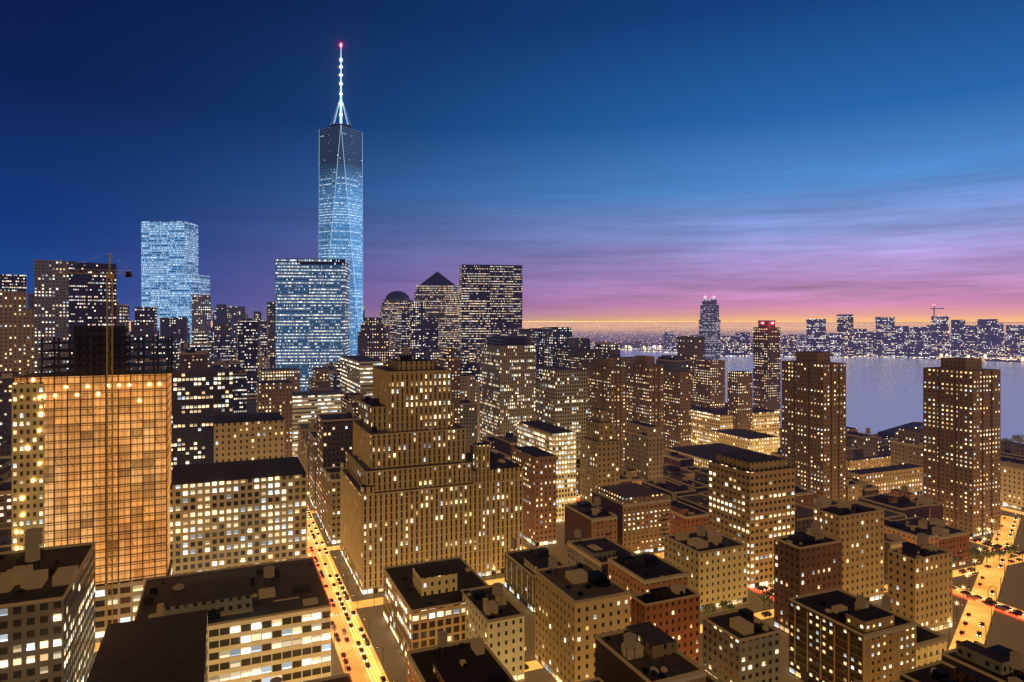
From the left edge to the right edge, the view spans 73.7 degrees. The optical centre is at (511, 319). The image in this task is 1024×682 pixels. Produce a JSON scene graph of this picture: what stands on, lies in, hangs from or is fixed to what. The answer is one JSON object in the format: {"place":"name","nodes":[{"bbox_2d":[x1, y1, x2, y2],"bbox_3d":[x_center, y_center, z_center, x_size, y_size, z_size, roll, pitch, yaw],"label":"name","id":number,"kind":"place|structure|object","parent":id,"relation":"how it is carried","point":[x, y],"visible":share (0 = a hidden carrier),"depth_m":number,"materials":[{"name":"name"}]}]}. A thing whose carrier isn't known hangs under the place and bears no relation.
{"place":"outdoors","nodes":[
{"label":"outdoors","id":0,"kind":"place"},
{"bbox_2d":[0,0,1023,321],"label":"sky","id":1,"kind":"structure","parent":0,"point":[637,160],"materials":[{"name":"blue"}]},
{"bbox_2d":[95,493,1023,681],"bbox_3d":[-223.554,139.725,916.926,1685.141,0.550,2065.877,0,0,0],"label":"street","id":2,"kind":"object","parent":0,"point":[388,660],"visible":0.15,"depth_m":328.34,"materials":[{"name":"asphalt"}]},
{"bbox_2d":[13,253,166,627],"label":"construction scaffold","id":3,"kind":"object","parent":2,"relation":"on","point":[110,275],"visible":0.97,"depth_m":298.97,"materials":[{"name":"orange metal"}]},
{"bbox_2d":[100,441,1022,681],"bbox_3d":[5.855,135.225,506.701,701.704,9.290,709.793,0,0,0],"label":"cars","id":4,"kind":"object","parent":2,"relation":"on","point":[770,588],"visible":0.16,"depth_m":333.20,"materials":[{"name":"yellow metal"}]},
{"bbox_2d":[307,494,1023,681],"bbox_3d":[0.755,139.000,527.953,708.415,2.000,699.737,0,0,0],"label":"cars","id":5,"kind":"object","parent":2,"relation":"on","point":[988,601],"visible":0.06,"depth_m":339.09,"materials":[{"name":"grey paint"}]},
{"bbox_2d":[129,321,1023,362],"bbox_3d":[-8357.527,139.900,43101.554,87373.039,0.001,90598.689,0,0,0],"label":"shore land","id":6,"kind":"structure","parent":0,"point":[624,333],"depth_m":10915.56,"materials":[{"name":"black"}]},
{"bbox_2d":[625,346,1023,360],"bbox_3d":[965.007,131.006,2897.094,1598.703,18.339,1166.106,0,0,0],"label":"shore lamps","id":7,"kind":"object","parent":6,"relation":"on","point":[1022,359],"visible":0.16,"depth_m":2490.44,"materials":[{"name":"yellow"}]},
{"bbox_2d":[620,348,1023,443],"bbox_3d":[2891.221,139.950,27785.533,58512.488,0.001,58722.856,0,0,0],"label":"river","id":8,"kind":"structure","parent":0,"point":[883,393],"depth_m":1389.67,"materials":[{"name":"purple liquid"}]},
{"bbox_2d":[781,412,922,439],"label":"river piers","id":9,"kind":"structure","parent":8,"relation":"in","point":[892,432],"depth_m":831.09,"materials":[{"name":"brown concrete"}]},
{"label":"ground","id":10,"kind":"structure","parent":0,"visible":0},
{"bbox_2d":[319,44,362,354],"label":"skyscraper","id":11,"kind":"structure","parent":10,"relation":"on","point":[340,187],"depth_m":976.31,"materials":[{"name":"blue glass"}]},
{"bbox_2d":[0,221,1023,681],"bbox_3d":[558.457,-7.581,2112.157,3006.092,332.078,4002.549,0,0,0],"label":"city buildings","id":12,"kind":"structure","parent":10,"relation":"on","point":[246,473],"depth_m":370.72,"materials":[{"name":"brown glass"}]},
{"bbox_2d":[13,380,994,647],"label":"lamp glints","id":13,"kind":"object","parent":12,"relation":"attached to","point":[309,538],"visible":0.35,"depth_m":304.29,"materials":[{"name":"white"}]},
{"bbox_2d":[0,303,1023,681],"bbox_3d":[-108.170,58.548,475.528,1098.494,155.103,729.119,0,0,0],"label":"building roofs","id":14,"kind":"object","parent":12,"relation":"on","point":[26,577],"visible":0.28,"depth_m":282.46,"materials":[{"name":"brown concrete"}]},
{"bbox_2d":[700,434,1023,615],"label":"park trees","id":15,"kind":"object","parent":10,"relation":"on","point":[707,608],"visible":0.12,"depth_m":385.33,"materials":[{"name":"brown plant"}]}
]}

